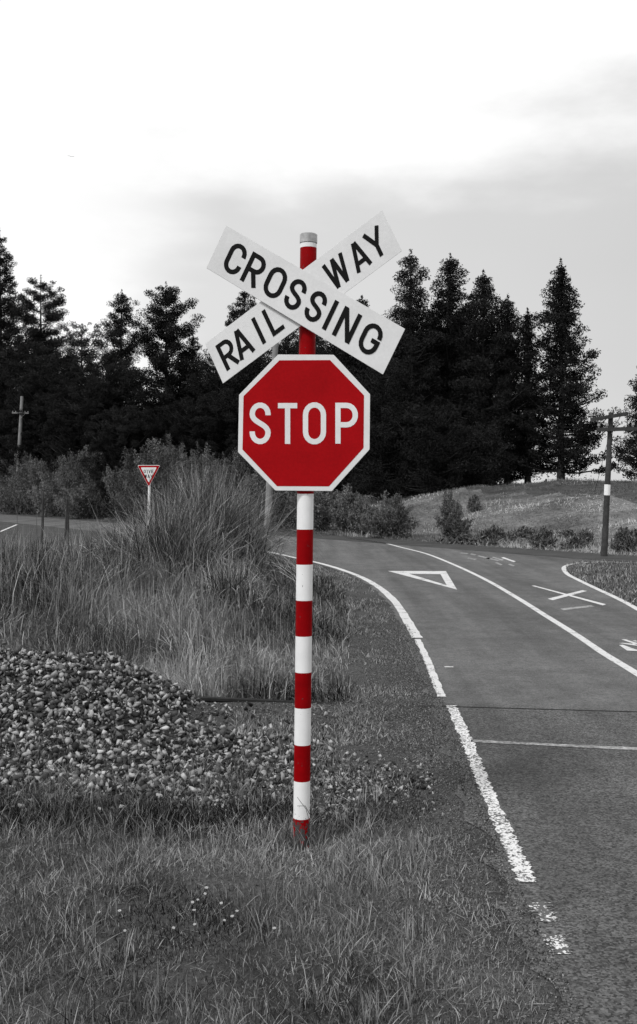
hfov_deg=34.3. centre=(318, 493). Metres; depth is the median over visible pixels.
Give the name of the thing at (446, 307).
pine tree
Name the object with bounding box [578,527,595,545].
scrub bush
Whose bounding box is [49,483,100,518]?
scrub bush
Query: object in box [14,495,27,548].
weed stalk
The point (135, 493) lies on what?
scrub bush
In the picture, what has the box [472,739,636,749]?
stop line
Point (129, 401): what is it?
dark tree
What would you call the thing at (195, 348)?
pine tree
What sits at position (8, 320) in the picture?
pine tree
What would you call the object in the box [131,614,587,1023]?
road grit
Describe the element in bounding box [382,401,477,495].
dark tree
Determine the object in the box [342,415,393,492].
dark tree
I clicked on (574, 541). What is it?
weed clump
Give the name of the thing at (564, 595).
painted cross
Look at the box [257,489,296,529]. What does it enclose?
scrub bush
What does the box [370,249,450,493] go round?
pine tree
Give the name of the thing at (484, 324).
pine tree
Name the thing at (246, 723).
roadside grass
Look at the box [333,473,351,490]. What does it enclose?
dark tree
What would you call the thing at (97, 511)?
scrub bush
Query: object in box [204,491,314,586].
grass tussock
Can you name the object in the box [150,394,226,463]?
dark tree
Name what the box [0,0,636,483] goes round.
sky
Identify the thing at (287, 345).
pine tree
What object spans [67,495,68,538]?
fence stake
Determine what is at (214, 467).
scrub bush
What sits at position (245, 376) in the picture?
pine tree
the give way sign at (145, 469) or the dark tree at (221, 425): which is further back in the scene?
the dark tree at (221, 425)
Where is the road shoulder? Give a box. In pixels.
[1,513,636,562]
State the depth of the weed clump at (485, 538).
40.61 m
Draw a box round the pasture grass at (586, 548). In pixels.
[38,477,636,555]
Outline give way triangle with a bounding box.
[390,571,455,588]
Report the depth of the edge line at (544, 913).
5.00 m
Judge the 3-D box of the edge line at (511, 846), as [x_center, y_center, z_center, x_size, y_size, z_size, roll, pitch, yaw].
[1.177,2.026,7.625,0.134,0.001,4.490,0,0,2]
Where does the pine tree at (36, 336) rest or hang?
on the ground at (522, 495)
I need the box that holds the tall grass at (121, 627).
[0,522,375,705]
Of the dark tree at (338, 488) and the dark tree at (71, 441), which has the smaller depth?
the dark tree at (338, 488)
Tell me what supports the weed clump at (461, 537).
on the ground at (522, 495)
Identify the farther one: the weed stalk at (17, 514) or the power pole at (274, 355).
the power pole at (274, 355)
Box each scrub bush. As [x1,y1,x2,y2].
[0,449,15,511]
[0,451,40,513]
[0,455,56,514]
[0,479,33,513]
[26,470,65,516]
[39,454,90,516]
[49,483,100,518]
[51,445,101,516]
[72,468,120,518]
[92,447,147,520]
[93,448,122,493]
[110,471,165,522]
[126,438,183,494]
[150,433,190,516]
[152,452,214,508]
[179,440,224,485]
[189,458,236,503]
[216,448,258,502]
[227,469,273,524]
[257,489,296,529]
[286,489,339,531]
[320,483,368,532]
[344,495,380,534]
[355,489,421,538]
[433,501,475,540]
[438,489,461,521]
[465,494,482,511]
[526,525,557,548]
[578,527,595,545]
[609,526,636,552]
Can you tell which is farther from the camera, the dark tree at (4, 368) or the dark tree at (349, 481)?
the dark tree at (4, 368)
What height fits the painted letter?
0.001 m
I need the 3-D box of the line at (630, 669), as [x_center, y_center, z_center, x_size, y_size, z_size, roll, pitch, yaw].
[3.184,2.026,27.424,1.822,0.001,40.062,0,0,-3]
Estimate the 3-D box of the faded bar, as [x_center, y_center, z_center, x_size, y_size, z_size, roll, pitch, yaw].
[4.583,2.026,18.316,1.085,0.001,0.210,0,0,-42]
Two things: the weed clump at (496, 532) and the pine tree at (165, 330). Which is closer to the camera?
the weed clump at (496, 532)
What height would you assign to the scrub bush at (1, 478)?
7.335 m
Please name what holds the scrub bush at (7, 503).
on the ground at (522, 495)
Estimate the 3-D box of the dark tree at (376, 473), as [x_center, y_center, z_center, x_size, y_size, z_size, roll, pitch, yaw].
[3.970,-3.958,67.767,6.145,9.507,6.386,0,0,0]
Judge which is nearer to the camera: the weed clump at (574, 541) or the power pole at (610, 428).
the power pole at (610, 428)
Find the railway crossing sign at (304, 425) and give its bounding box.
[205,210,404,849]
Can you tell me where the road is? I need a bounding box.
[0,514,636,1023]
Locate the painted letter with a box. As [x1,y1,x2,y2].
[620,639,636,650]
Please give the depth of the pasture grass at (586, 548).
50.18 m
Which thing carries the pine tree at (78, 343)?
on the ground at (522, 495)
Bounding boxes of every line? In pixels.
[269,551,422,637]
[351,538,636,675]
[415,639,445,696]
[446,705,535,881]
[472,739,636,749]
[528,902,559,921]
[543,935,572,953]
[561,562,636,609]
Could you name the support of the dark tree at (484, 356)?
on the ground at (522, 495)
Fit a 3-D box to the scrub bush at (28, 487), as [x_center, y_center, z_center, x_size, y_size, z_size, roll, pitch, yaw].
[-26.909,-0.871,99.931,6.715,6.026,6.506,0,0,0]
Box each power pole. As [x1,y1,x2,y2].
[12,396,28,479]
[264,343,277,531]
[590,408,636,555]
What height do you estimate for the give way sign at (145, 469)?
3.129 m
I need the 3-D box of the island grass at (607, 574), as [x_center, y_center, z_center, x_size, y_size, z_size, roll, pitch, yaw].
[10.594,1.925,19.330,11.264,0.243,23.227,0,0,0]
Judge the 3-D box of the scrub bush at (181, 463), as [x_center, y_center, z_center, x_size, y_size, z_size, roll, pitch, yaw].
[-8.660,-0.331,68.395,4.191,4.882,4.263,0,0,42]
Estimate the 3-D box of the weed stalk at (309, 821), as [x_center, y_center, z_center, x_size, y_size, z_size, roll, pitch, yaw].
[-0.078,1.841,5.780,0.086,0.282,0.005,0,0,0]
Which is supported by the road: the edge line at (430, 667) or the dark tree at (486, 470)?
the edge line at (430, 667)
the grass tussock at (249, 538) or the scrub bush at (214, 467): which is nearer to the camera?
the grass tussock at (249, 538)
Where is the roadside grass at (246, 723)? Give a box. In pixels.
[229,561,449,784]
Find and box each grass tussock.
[48,516,164,571]
[64,480,277,593]
[92,450,340,602]
[170,549,292,622]
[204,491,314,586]
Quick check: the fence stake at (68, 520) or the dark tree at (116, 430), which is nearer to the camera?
the fence stake at (68, 520)
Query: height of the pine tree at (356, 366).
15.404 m
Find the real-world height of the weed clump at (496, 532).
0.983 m
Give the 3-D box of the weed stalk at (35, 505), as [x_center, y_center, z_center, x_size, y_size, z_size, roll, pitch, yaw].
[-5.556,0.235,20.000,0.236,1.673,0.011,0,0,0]
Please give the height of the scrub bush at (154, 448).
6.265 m
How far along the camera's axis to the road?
9.19 m
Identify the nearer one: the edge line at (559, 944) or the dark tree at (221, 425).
the edge line at (559, 944)
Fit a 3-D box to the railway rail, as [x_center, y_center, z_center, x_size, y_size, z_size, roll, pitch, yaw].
[1.000,2.111,9.890,30.307,0.206,0.103,0,0,8]
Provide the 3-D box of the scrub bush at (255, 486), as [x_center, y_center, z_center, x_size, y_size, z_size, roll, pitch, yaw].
[-3.873,0.196,60.341,3.808,3.789,3.628,0,0,0]
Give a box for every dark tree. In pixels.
[0,329,63,459]
[0,375,72,480]
[0,391,25,465]
[9,346,99,476]
[33,380,120,491]
[46,355,142,467]
[78,403,156,517]
[101,392,157,455]
[116,404,191,481]
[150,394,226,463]
[178,358,225,394]
[188,388,258,479]
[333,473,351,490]
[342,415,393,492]
[349,365,422,502]
[370,326,458,479]
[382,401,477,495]
[398,310,476,482]
[423,338,512,414]
[445,422,517,487]
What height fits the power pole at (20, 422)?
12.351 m
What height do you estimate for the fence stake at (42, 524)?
1.937 m
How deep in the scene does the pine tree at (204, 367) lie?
91.31 m
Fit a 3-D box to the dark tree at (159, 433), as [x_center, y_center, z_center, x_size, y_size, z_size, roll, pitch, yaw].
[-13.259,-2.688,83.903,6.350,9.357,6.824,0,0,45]
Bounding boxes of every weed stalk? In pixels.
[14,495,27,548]
[26,463,37,547]
[297,797,311,846]
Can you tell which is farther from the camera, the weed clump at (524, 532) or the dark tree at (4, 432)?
the dark tree at (4, 432)
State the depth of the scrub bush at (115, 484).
77.27 m
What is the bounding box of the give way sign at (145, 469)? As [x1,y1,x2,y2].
[138,465,159,521]
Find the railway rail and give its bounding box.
[192,696,343,703]
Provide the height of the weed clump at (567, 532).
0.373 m
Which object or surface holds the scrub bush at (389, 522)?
on the ground at (522, 495)
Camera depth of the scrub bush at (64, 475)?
88.99 m
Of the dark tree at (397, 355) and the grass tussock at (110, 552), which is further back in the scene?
the dark tree at (397, 355)
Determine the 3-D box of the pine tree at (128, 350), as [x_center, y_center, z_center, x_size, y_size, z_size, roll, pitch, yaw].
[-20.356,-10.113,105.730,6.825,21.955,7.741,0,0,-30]
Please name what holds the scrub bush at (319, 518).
on the ground at (522, 495)
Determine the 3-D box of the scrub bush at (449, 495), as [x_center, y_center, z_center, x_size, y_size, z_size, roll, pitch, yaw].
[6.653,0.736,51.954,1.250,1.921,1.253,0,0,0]
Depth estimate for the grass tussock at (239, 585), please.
14.66 m
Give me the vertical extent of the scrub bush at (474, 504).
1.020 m
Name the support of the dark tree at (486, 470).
on the ground at (522, 495)
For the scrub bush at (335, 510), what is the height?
2.640 m
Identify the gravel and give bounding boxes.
[173,747,444,839]
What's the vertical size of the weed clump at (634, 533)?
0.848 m
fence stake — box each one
[41,493,43,543]
[64,499,67,539]
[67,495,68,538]
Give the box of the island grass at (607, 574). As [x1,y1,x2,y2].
[566,559,636,604]
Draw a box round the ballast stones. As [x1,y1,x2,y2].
[0,642,334,813]
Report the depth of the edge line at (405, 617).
18.84 m
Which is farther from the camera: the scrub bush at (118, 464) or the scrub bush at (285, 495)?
the scrub bush at (118, 464)
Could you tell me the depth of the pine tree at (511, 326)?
71.06 m
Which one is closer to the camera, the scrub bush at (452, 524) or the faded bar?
the faded bar
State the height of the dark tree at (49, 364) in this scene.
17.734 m
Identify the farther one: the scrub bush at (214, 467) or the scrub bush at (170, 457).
the scrub bush at (170, 457)
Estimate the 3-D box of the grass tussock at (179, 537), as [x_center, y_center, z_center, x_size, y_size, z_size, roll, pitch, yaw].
[-2.384,1.077,16.905,4.208,2.626,3.790,0,0,-33]
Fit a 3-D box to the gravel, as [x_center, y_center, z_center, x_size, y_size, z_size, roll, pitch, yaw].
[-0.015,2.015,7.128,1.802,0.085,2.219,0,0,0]
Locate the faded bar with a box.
[561,605,593,609]
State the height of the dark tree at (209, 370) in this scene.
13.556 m
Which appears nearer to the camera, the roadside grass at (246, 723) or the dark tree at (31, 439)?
the roadside grass at (246, 723)
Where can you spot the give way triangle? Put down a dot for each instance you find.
(447, 579)
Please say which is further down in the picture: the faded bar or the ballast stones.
the ballast stones
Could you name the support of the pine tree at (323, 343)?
on the ground at (522, 495)
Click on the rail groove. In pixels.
(532, 708)
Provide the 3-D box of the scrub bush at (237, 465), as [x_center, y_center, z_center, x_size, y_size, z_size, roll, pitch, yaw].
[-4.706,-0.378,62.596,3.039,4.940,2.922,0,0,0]
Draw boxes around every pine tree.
[0,230,35,403]
[0,275,71,434]
[51,320,108,379]
[88,289,147,435]
[117,282,205,426]
[172,331,208,451]
[187,349,240,415]
[200,291,271,463]
[255,328,322,374]
[293,334,360,491]
[336,295,388,489]
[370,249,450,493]
[412,253,493,479]
[437,269,534,479]
[485,293,544,483]
[501,258,620,479]
[503,307,558,483]
[611,366,636,479]
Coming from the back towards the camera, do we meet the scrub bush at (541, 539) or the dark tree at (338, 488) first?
the dark tree at (338, 488)
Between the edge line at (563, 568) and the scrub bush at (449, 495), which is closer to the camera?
the edge line at (563, 568)
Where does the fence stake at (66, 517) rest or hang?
on the ground at (522, 495)
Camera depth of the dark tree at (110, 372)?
100.28 m
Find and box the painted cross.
[535,586,604,604]
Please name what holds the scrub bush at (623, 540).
on the ground at (522, 495)
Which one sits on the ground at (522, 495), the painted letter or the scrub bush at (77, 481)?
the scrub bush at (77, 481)
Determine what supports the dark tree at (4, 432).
on the ground at (522, 495)
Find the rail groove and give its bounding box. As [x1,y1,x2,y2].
[418,705,636,711]
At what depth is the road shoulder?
38.76 m
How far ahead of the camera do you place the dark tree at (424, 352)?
79.19 m
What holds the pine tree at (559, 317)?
on the ground at (522, 495)
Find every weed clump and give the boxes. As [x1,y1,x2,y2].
[436,532,477,543]
[461,529,504,545]
[465,524,521,544]
[508,525,536,540]
[554,536,595,549]
[556,528,578,536]
[599,528,636,546]
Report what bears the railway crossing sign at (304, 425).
on the ground at (522, 495)
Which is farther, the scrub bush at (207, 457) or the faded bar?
the scrub bush at (207, 457)
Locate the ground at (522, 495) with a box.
[0,479,636,1023]
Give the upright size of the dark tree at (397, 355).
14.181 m
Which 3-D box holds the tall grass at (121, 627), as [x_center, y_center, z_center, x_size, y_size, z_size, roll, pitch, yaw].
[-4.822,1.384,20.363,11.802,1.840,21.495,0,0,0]
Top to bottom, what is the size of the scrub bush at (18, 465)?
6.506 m
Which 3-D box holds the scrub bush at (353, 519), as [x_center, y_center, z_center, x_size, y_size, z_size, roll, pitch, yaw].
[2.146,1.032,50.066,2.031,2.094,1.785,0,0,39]

